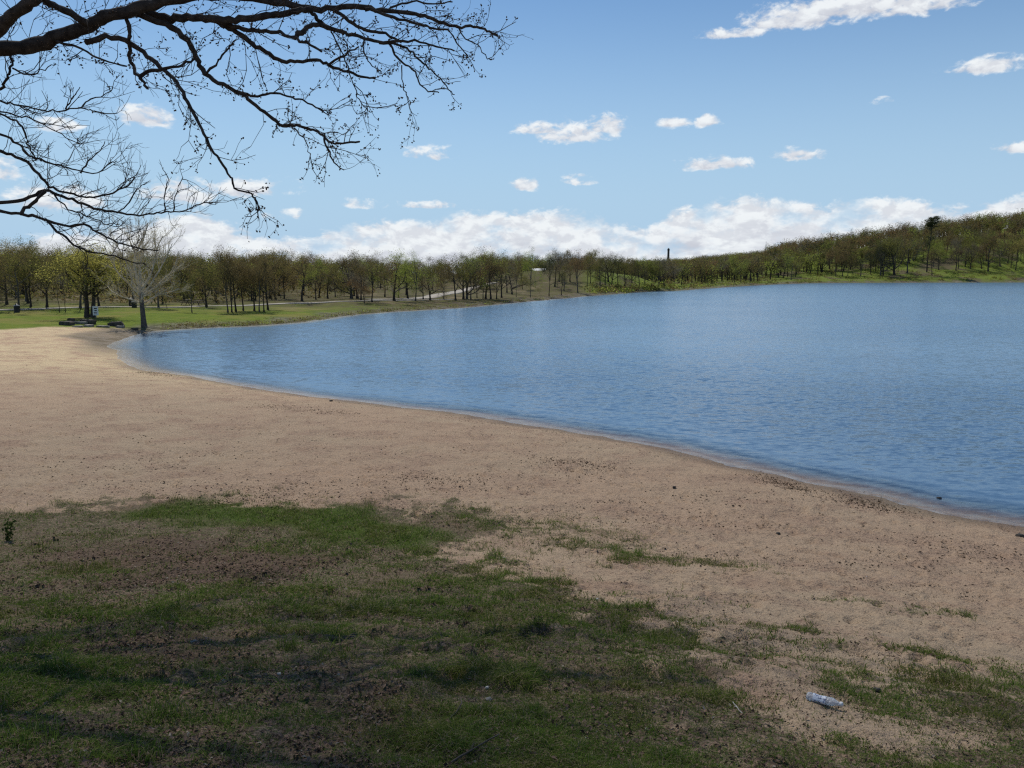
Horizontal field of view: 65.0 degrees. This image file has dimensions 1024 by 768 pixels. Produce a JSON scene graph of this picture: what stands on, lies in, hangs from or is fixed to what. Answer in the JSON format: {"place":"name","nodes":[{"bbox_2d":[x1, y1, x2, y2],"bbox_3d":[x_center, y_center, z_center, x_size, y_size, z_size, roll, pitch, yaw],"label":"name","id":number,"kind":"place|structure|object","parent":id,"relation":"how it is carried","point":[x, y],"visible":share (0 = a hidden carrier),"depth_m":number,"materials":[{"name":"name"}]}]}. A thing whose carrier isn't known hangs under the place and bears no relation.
{"place":"outdoors","nodes":[
{"label":"outdoors","id":0,"kind":"place"},
{"bbox_2d":[0,299,453,310],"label":"path","id":1,"kind":"structure","parent":0,"point":[211,305],"depth_m":113.25,"materials":[{"name":"grey asphalt"}]},
{"bbox_2d":[373,282,497,299],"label":"road","id":2,"kind":"structure","parent":0,"point":[440,294],"depth_m":156.07,"materials":[{"name":"grey asphalt"}]},
{"bbox_2d":[0,326,1023,764],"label":"beach","id":3,"kind":"structure","parent":0,"point":[40,414],"depth_m":17.85,"materials":[{"name":"beige sand"}]},
{"bbox_2d":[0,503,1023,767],"bbox_3d":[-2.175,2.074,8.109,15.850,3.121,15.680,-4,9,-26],"label":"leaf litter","id":4,"kind":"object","parent":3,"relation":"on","point":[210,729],"visible":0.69,"depth_m":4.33,"materials":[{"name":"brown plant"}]},
{"bbox_2d":[442,734,499,766],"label":"stick","id":5,"kind":"object","parent":4,"relation":"on","point":[463,754],"visible":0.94,"depth_m":3.49,"materials":[{"name":"brown wood"}]},
{"bbox_2d":[0,357,1023,761],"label":"beach debris","id":6,"kind":"object","parent":3,"relation":"on","point":[670,549],"visible":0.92,"depth_m":15.20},
{"bbox_2d":[806,692,843,706],"bbox_3d":[1.878,1.898,4.823,0.213,0.053,0.069,5,9,31],"label":"plastic bottle","id":7,"kind":"object","parent":3,"relation":"on","point":[821,699],"visible":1,"depth_m":4.81,"materials":[{"name":"white"}]},
{"bbox_2d":[0,229,1023,767],"bbox_3d":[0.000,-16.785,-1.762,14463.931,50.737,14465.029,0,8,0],"label":"ground","id":8,"kind":"structure","parent":0,"point":[130,317],"depth_m":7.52,"materials":[{"name":"green plant"}]},
{"bbox_2d":[2,516,16,540],"bbox_3d":[-8.099,2.328,12.935,0.249,0.464,0.278,0,8,0],"label":"leafy weed","id":9,"kind":"object","parent":8,"relation":"on","point":[8,533],"visible":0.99,"depth_m":12.92,"materials":[{"name":"green plant"}]},
{"bbox_2d":[0,245,31,277],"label":"oak tree","id":10,"kind":"object","parent":8,"relation":"on","point":[11,260],"visible":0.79,"depth_m":95.88,"materials":[{"name":"green plant"}]},
{"bbox_2d":[0,239,39,296],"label":"oak tree","id":11,"kind":"object","parent":8,"relation":"on","point":[14,262],"visible":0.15,"depth_m":118.38,"materials":[{"name":"green plant"}]},
{"bbox_2d":[0,239,45,304],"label":"oak tree","id":12,"kind":"object","parent":8,"relation":"on","point":[6,301],"visible":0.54,"depth_m":102.80,"materials":[{"name":"green plant"}]},
{"bbox_2d":[0,243,47,310],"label":"oak tree","id":13,"kind":"object","parent":8,"relation":"on","point":[8,277],"visible":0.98,"depth_m":93.32,"materials":[{"name":"green plant"}]},
{"bbox_2d":[1,235,54,302],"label":"oak tree","id":14,"kind":"object","parent":8,"relation":"on","point":[26,288],"visible":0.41,"depth_m":105.66,"materials":[{"name":"green plant"}]},
{"bbox_2d":[0,244,56,306],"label":"oak tree","id":15,"kind":"object","parent":8,"relation":"on","point":[31,269],"visible":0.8,"depth_m":98.02,"materials":[{"name":"green plant"}]},
{"bbox_2d":[0,244,56,300],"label":"oak tree","id":16,"kind":"object","parent":8,"relation":"on","point":[31,276],"visible":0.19,"depth_m":111.00,"materials":[{"name":"green plant"}]},
{"bbox_2d":[0,710,67,753],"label":"grass tuft","id":17,"kind":"object","parent":8,"relation":"on","point":[21,740],"visible":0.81,"depth_m":3.43,"materials":[{"name":"green plant"}]},
{"bbox_2d":[8,243,73,306],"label":"oak tree","id":18,"kind":"object","parent":8,"relation":"on","point":[45,292],"visible":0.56,"depth_m":98.64,"materials":[{"name":"green plant"}]},
{"bbox_2d":[9,247,72,296],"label":"oak tree","id":19,"kind":"object","parent":8,"relation":"on","point":[45,252],"visible":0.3,"depth_m":125.38,"materials":[{"name":"green plant"}]},
{"bbox_2d":[48,247,101,307],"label":"oak tree","id":20,"kind":"object","parent":8,"relation":"on","point":[80,302],"visible":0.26,"depth_m":97.69,"materials":[{"name":"green plant"}]},
{"bbox_2d":[30,241,134,317],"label":"twin oak","id":21,"kind":"object","parent":8,"relation":"on","point":[99,265],"visible":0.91,"depth_m":83.99,"materials":[{"name":"green plant"}]},
{"bbox_2d":[52,239,121,299],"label":"oak tree","id":22,"kind":"object","parent":8,"relation":"on","point":[83,277],"visible":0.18,"depth_m":114.74,"materials":[{"name":"green plant"}]},
{"bbox_2d":[103,245,156,298],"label":"oak tree","id":23,"kind":"object","parent":8,"relation":"on","point":[117,252],"visible":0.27,"depth_m":111.68,"materials":[{"name":"green plant"}]},
{"bbox_2d":[77,198,196,326],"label":"sycamore tree","id":24,"kind":"object","parent":8,"relation":"on","point":[140,283],"visible":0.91,"depth_m":77.55,"materials":[{"name":"grey plant"}]},
{"bbox_2d":[115,732,178,767],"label":"grass tuft","id":25,"kind":"object","parent":8,"relation":"on","point":[144,752],"visible":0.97,"depth_m":3.36,"materials":[{"name":"green plant"}]},
{"bbox_2d":[141,246,180,306],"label":"oak tree","id":26,"kind":"object","parent":8,"relation":"on","point":[162,272],"visible":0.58,"depth_m":101.93,"materials":[{"name":"green plant"}]},
{"bbox_2d":[118,687,205,727],"bbox_3d":[-1.651,1.563,3.877,0.420,0.124,0.372,-2,8,-13],"label":"grass tuft","id":27,"kind":"object","parent":8,"relation":"on","point":[159,708],"visible":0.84,"depth_m":3.88,"materials":[{"name":"green plant"}]},
{"bbox_2d":[149,247,210,297],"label":"oak tree","id":28,"kind":"object","parent":8,"relation":"on","point":[185,266],"visible":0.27,"depth_m":133.12,"materials":[{"name":"green plant"}]},
{"bbox_2d":[171,271,201,311],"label":"oak tree","id":29,"kind":"object","parent":8,"relation":"on","point":[192,285],"visible":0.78,"depth_m":96.20,"materials":[{"name":"green plant"}]},
{"bbox_2d":[164,250,214,299],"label":"oak tree","id":30,"kind":"object","parent":8,"relation":"on","point":[186,269],"visible":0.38,"depth_m":126.17,"materials":[{"name":"green plant"}]},
{"bbox_2d":[170,252,223,306],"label":"oak tree","id":31,"kind":"object","parent":8,"relation":"on","point":[208,274],"visible":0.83,"depth_m":107.65,"materials":[{"name":"green plant"}]},
{"bbox_2d":[193,244,253,311],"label":"oak tree","id":32,"kind":"object","parent":8,"relation":"on","point":[220,272],"visible":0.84,"depth_m":97.56,"materials":[{"name":"green plant"}]},
{"bbox_2d":[198,696,264,728],"bbox_3d":[-1.342,1.565,3.804,0.353,0.088,0.339,-2,8,-16],"label":"grass tuft","id":33,"kind":"object","parent":8,"relation":"on","point":[230,715],"visible":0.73,"depth_m":3.83,"materials":[{"name":"green plant"}]},
{"bbox_2d":[211,246,254,311],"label":"oak tree","id":34,"kind":"object","parent":8,"relation":"on","point":[233,284],"visible":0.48,"depth_m":99.23,"materials":[{"name":"green plant"}]},
{"bbox_2d":[211,245,256,311],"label":"oak tree","id":35,"kind":"object","parent":8,"relation":"on","point":[230,271],"visible":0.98,"depth_m":97.53,"materials":[{"name":"green plant"}]},
{"bbox_2d":[215,251,269,310],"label":"oak tree","id":36,"kind":"object","parent":8,"relation":"on","point":[220,289],"visible":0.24,"depth_m":102.62,"materials":[{"name":"green plant"}]},
{"bbox_2d":[228,251,275,310],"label":"oak tree","id":37,"kind":"object","parent":8,"relation":"on","point":[256,280],"visible":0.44,"depth_m":102.05,"materials":[{"name":"green plant"}]},
{"bbox_2d":[237,651,275,669],"bbox_3d":[-1.592,1.733,4.997,0.248,0.075,0.284,0,8,0],"label":"grass tuft","id":38,"kind":"object","parent":8,"relation":"on","point":[260,661],"visible":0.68,"depth_m":5.03,"materials":[{"name":"green plant"}]},
{"bbox_2d":[234,247,284,311],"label":"oak tree","id":39,"kind":"object","parent":8,"relation":"on","point":[259,271],"visible":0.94,"depth_m":99.59,"materials":[{"name":"green plant"}]},
{"bbox_2d":[239,249,279,311],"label":"oak tree","id":40,"kind":"object","parent":8,"relation":"on","point":[264,276],"visible":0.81,"depth_m":100.09,"materials":[{"name":"green plant"}]},
{"bbox_2d":[0,0,532,277],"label":"bare tree","id":41,"kind":"object","parent":8,"relation":"on","point":[146,10],"visible":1,"depth_m":7.28,"materials":[{"name":"brown plant"}]},
{"bbox_2d":[246,249,290,309],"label":"oak tree","id":42,"kind":"object","parent":8,"relation":"on","point":[279,269],"visible":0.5,"depth_m":106.29,"materials":[{"name":"green plant"}]},
{"bbox_2d":[236,246,308,298],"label":"oak tree","id":43,"kind":"object","parent":8,"relation":"on","point":[271,252],"visible":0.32,"depth_m":133.00,"materials":[{"name":"green plant"}]},
{"bbox_2d":[255,249,293,299],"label":"oak tree","id":44,"kind":"object","parent":8,"relation":"on","point":[283,277],"visible":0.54,"depth_m":131.66,"materials":[{"name":"green plant"}]},
{"bbox_2d":[266,629,304,651],"bbox_3d":[-1.500,1.722,5.340,0.259,0.109,0.294,0,8,0],"label":"grass tuft","id":45,"kind":"object","parent":8,"relation":"on","point":[291,644],"visible":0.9,"depth_m":5.35,"materials":[{"name":"green plant"}]},
{"bbox_2d":[268,248,306,298],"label":"oak tree","id":46,"kind":"object","parent":8,"relation":"on","point":[285,272],"visible":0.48,"depth_m":134.07,"materials":[{"name":"green plant"}]},
{"bbox_2d":[277,246,331,300],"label":"oak tree","id":47,"kind":"object","parent":8,"relation":"on","point":[296,272],"visible":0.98,"depth_m":126.22,"materials":[{"name":"green plant"}]},
{"bbox_2d":[293,253,327,294],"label":"oak tree","id":48,"kind":"object","parent":8,"relation":"on","point":[305,270],"visible":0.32,"depth_m":154.56,"materials":[{"name":"green plant"}]},
{"bbox_2d":[297,255,329,299],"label":"oak tree","id":49,"kind":"object","parent":8,"relation":"on","point":[314,272],"visible":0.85,"depth_m":132.32,"materials":[{"name":"green plant"}]},
{"bbox_2d":[301,254,346,297],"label":"oak tree","id":50,"kind":"object","parent":8,"relation":"on","point":[322,272],"visible":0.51,"depth_m":143.01,"materials":[{"name":"green plant"}]},
{"bbox_2d":[317,257,352,298],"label":"oak tree","id":51,"kind":"object","parent":8,"relation":"on","point":[335,272],"visible":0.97,"depth_m":137.16,"materials":[{"name":"green plant"}]},
{"bbox_2d":[0,251,673,301],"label":"woods","id":52,"kind":"object","parent":8,"relation":"on","point":[255,291],"visible":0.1,"depth_m":153.00,"materials":[{"name":"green plant"}]},
{"bbox_2d":[312,251,381,298],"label":"oak tree","id":53,"kind":"object","parent":8,"relation":"on","point":[349,263],"visible":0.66,"depth_m":143.48,"materials":[{"name":"green plant"}]},
{"bbox_2d":[329,253,371,298],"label":"oak tree","id":54,"kind":"object","parent":8,"relation":"on","point":[345,279],"visible":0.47,"depth_m":144.47,"materials":[{"name":"green plant"}]},
{"bbox_2d":[342,247,376,299],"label":"oak tree","id":55,"kind":"object","parent":8,"relation":"on","point":[358,281],"visible":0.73,"depth_m":131.24,"materials":[{"name":"green plant"}]},
{"bbox_2d":[345,250,400,301],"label":"oak tree","id":56,"kind":"object","parent":8,"relation":"on","point":[359,269],"visible":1,"depth_m":126.39,"materials":[{"name":"green plant"}]},
{"bbox_2d":[365,257,407,296],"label":"oak tree","id":57,"kind":"object","parent":8,"relation":"on","point":[384,276],"visible":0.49,"depth_m":152.14,"materials":[{"name":"green plant"}]},
{"bbox_2d":[361,247,421,300],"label":"oak tree","id":58,"kind":"object","parent":8,"relation":"on","point":[394,293],"visible":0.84,"depth_m":131.67,"materials":[{"name":"green plant"}]},
{"bbox_2d":[385,257,433,297],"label":"oak tree","id":59,"kind":"object","parent":8,"relation":"on","point":[407,288],"visible":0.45,"depth_m":144.86,"materials":[{"name":"green plant"}]},
{"bbox_2d":[396,250,439,300],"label":"oak tree","id":60,"kind":"object","parent":8,"relation":"on","point":[410,270],"visible":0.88,"depth_m":132.32,"materials":[{"name":"green plant"}]},
{"bbox_2d":[411,256,453,299],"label":"oak tree","id":61,"kind":"object","parent":8,"relation":"on","point":[435,290],"visible":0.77,"depth_m":137.39,"materials":[{"name":"green plant"}]},
{"bbox_2d":[431,264,458,298],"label":"oak tree","id":62,"kind":"object","parent":8,"relation":"on","point":[441,280],"visible":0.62,"depth_m":144.62,"materials":[{"name":"green plant"}]},
{"bbox_2d":[434,254,473,299],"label":"oak tree","id":63,"kind":"object","parent":8,"relation":"on","point":[456,270],"visible":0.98,"depth_m":141.49,"materials":[{"name":"green plant"}]},
{"bbox_2d":[439,252,487,299],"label":"oak tree","id":64,"kind":"object","parent":8,"relation":"on","point":[463,296],"visible":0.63,"depth_m":148.52,"materials":[{"name":"green plant"}]},
{"bbox_2d":[453,252,484,299],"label":"oak tree","id":65,"kind":"object","parent":8,"relation":"on","point":[468,263],"visible":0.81,"depth_m":147.71,"materials":[{"name":"green plant"}]},
{"bbox_2d":[444,265,496,298],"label":"oak tree","id":66,"kind":"object","parent":8,"relation":"on","point":[473,288],"visible":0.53,"depth_m":151.00,"materials":[{"name":"green plant"}]},
{"bbox_2d":[465,247,511,298],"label":"oak tree","id":67,"kind":"object","parent":8,"relation":"on","point":[485,284],"visible":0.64,"depth_m":153.23,"materials":[{"name":"green plant"}]},
{"bbox_2d":[461,246,520,298],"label":"oak tree","id":68,"kind":"object","parent":8,"relation":"on","point":[492,265],"visible":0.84,"depth_m":152.28,"materials":[{"name":"green plant"}]},
{"bbox_2d":[483,262,513,298],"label":"oak tree","id":69,"kind":"object","parent":8,"relation":"on","point":[498,278],"visible":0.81,"depth_m":152.70,"materials":[{"name":"green plant"}]},
{"bbox_2d":[485,249,517,297],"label":"oak tree","id":70,"kind":"object","parent":8,"relation":"on","point":[507,274],"visible":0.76,"depth_m":159.03,"materials":[{"name":"green plant"}]},
{"bbox_2d":[0,230,1023,329],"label":"scrub","id":71,"kind":"object","parent":8,"relation":"on","point":[614,288],"visible":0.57,"depth_m":174.26,"materials":[{"name":"green plant"}]},
{"bbox_2d":[488,254,542,293],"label":"oak tree","id":72,"kind":"object","parent":8,"relation":"on","point":[537,288],"visible":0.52,"depth_m":179.70,"materials":[{"name":"green plant"}]},
{"bbox_2d":[520,246,542,296],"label":"oak tree","id":73,"kind":"object","parent":8,"relation":"on","point":[525,263],"visible":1,"depth_m":166.30,"materials":[{"name":"green plant"}]},
{"bbox_2d":[531,251,566,295],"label":"oak tree","id":74,"kind":"object","parent":8,"relation":"on","point":[546,270],"visible":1,"depth_m":176.94,"materials":[{"name":"green plant"}]},
{"bbox_2d":[544,251,569,286],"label":"oak tree","id":75,"kind":"object","parent":8,"relation":"on","point":[554,259],"visible":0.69,"depth_m":212.87,"materials":[{"name":"green plant"}]},
{"bbox_2d":[551,261,576,294],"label":"oak tree","id":76,"kind":"object","parent":8,"relation":"on","point":[566,272],"visible":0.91,"depth_m":182.93,"materials":[{"name":"green plant"}]},
{"bbox_2d":[556,250,583,281],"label":"oak tree","id":77,"kind":"object","parent":8,"relation":"on","point":[565,256],"visible":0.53,"depth_m":226.87,"materials":[{"name":"green plant"}]},
{"bbox_2d":[567,248,599,292],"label":"oak tree","id":78,"kind":"object","parent":8,"relation":"on","point":[577,267],"visible":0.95,"depth_m":199.72,"materials":[{"name":"green plant"}]},
{"bbox_2d":[586,254,614,283],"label":"oak tree","id":79,"kind":"object","parent":8,"relation":"on","point":[599,278],"visible":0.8,"depth_m":227.51,"materials":[{"name":"green plant"}]},
{"bbox_2d":[590,251,622,281],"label":"oak tree","id":80,"kind":"object","parent":8,"relation":"on","point":[611,259],"visible":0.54,"depth_m":234.43,"materials":[{"name":"green plant"}]},
{"bbox_2d":[606,254,628,283],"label":"oak tree","id":81,"kind":"object","parent":8,"relation":"on","point":[618,267],"visible":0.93,"depth_m":229.86,"materials":[{"name":"green plant"}]},
{"bbox_2d":[600,255,634,284],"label":"oak tree","id":82,"kind":"object","parent":8,"relation":"on","point":[624,266],"visible":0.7,"depth_m":235.01,"materials":[{"name":"green plant"}]},
{"bbox_2d":[611,257,643,286],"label":"oak tree","id":83,"kind":"object","parent":8,"relation":"on","point":[631,260],"visible":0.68,"depth_m":236.42,"materials":[{"name":"green plant"}]},
{"bbox_2d":[636,256,658,283],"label":"oak tree","id":84,"kind":"object","parent":8,"relation":"on","point":[646,267],"visible":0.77,"depth_m":246.76,"materials":[{"name":"green plant"}]},
{"bbox_2d":[651,255,679,287],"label":"oak tree","id":85,"kind":"object","parent":8,"relation":"on","point":[664,263],"visible":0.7,"depth_m":250.38,"materials":[{"name":"green plant"}]},
{"bbox_2d":[731,259,750,281],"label":"oak tree","id":86,"kind":"object","parent":8,"relation":"on","point":[744,267],"visible":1,"depth_m":362.50,"materials":[{"name":"green plant"}]},
{"bbox_2d":[780,252,804,279],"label":"oak tree","id":87,"kind":"object","parent":8,"relation":"on","point":[787,259],"visible":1,"depth_m":450.71,"materials":[{"name":"green plant"}]},
{"bbox_2d":[632,207,1023,284],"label":"woods","id":88,"kind":"object","parent":8,"relation":"on","point":[1014,222],"visible":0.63,"depth_m":542.67,"materials":[{"name":"green plant"}]},
{"bbox_2d":[834,246,857,275],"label":"oak tree","id":89,"kind":"object","parent":8,"relation":"on","point":[841,257],"visible":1,"depth_m":476.40,"materials":[{"name":"green plant"}]},
{"bbox_2d":[851,251,875,275],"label":"oak tree","id":90,"kind":"object","parent":8,"relation":"on","point":[854,263],"visible":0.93,"depth_m":479.13,"materials":[{"name":"green plant"}]},
{"bbox_2d":[864,236,895,275],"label":"oak tree","id":91,"kind":"object","parent":8,"relation":"on","point":[886,259],"visible":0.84,"depth_m":483.15,"materials":[{"name":"green plant"}]},
{"bbox_2d":[864,245,901,274],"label":"oak tree","id":92,"kind":"object","parent":8,"relation":"on","point":[889,262],"visible":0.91,"depth_m":482.49,"materials":[{"name":"green plant"}]},
{"bbox_2d":[870,235,916,274],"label":"oak tree","id":93,"kind":"object","parent":8,"relation":"on","point":[893,244],"visible":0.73,"depth_m":486.01,"materials":[{"name":"green plant"}]},
{"bbox_2d":[895,236,928,272],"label":"oak tree","id":94,"kind":"object","parent":8,"relation":"on","point":[912,250],"visible":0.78,"depth_m":492.23,"materials":[{"name":"green plant"}]},
{"bbox_2d":[920,215,942,271],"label":"pine tree","id":95,"kind":"object","parent":8,"relation":"on","point":[930,222],"visible":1,"depth_m":494.06,"materials":[{"name":"green plant"}]},
{"bbox_2d":[926,244,943,274],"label":"oak tree","id":96,"kind":"object","parent":8,"relation":"on","point":[932,252],"visible":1,"depth_m":487.81,"materials":[{"name":"green plant"}]},
{"bbox_2d":[927,242,950,269],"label":"oak tree","id":97,"kind":"object","parent":8,"relation":"on","point":[942,250],"visible":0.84,"depth_m":503.17,"materials":[{"name":"green plant"}]},
{"bbox_2d":[943,243,971,270],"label":"oak tree","id":98,"kind":"object","parent":8,"relation":"on","point":[956,262],"visible":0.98,"depth_m":503.26,"materials":[{"name":"green plant"}]},
{"bbox_2d":[958,244,983,268],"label":"oak tree","id":99,"kind":"object","parent":8,"relation":"on","point":[971,254],"visible":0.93,"depth_m":505.86,"materials":[{"name":"green plant"}]},
{"bbox_2d":[969,233,1009,271],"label":"oak tree","id":100,"kind":"object","parent":8,"relation":"on","point":[1001,250],"visible":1,"depth_m":501.23,"materials":[{"name":"green plant"}]},
{"bbox_2d":[976,228,1016,266],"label":"oak tree","id":101,"kind":"object","parent":8,"relation":"on","point":[999,243],"visible":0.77,"depth_m":509.62,"materials":[{"name":"green plant"}]},
{"bbox_2d":[1005,234,1023,269],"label":"oak tree","id":102,"kind":"object","parent":8,"relation":"on","point":[1018,247],"visible":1,"depth_m":502.73,"materials":[{"name":"green plant"}]},
{"bbox_2d":[0,0,1023,272],"label":"sky","id":103,"kind":"structure","parent":0,"point":[632,128],"materials":[{"name":"blue"}]},
{"bbox_2d":[107,282,1023,510],"bbox_3d":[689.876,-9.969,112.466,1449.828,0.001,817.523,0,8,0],"label":"water","id":104,"kind":"structure","parent":0,"point":[918,387],"depth_m":47.77,"materials":[{"name":"blue liquid"}]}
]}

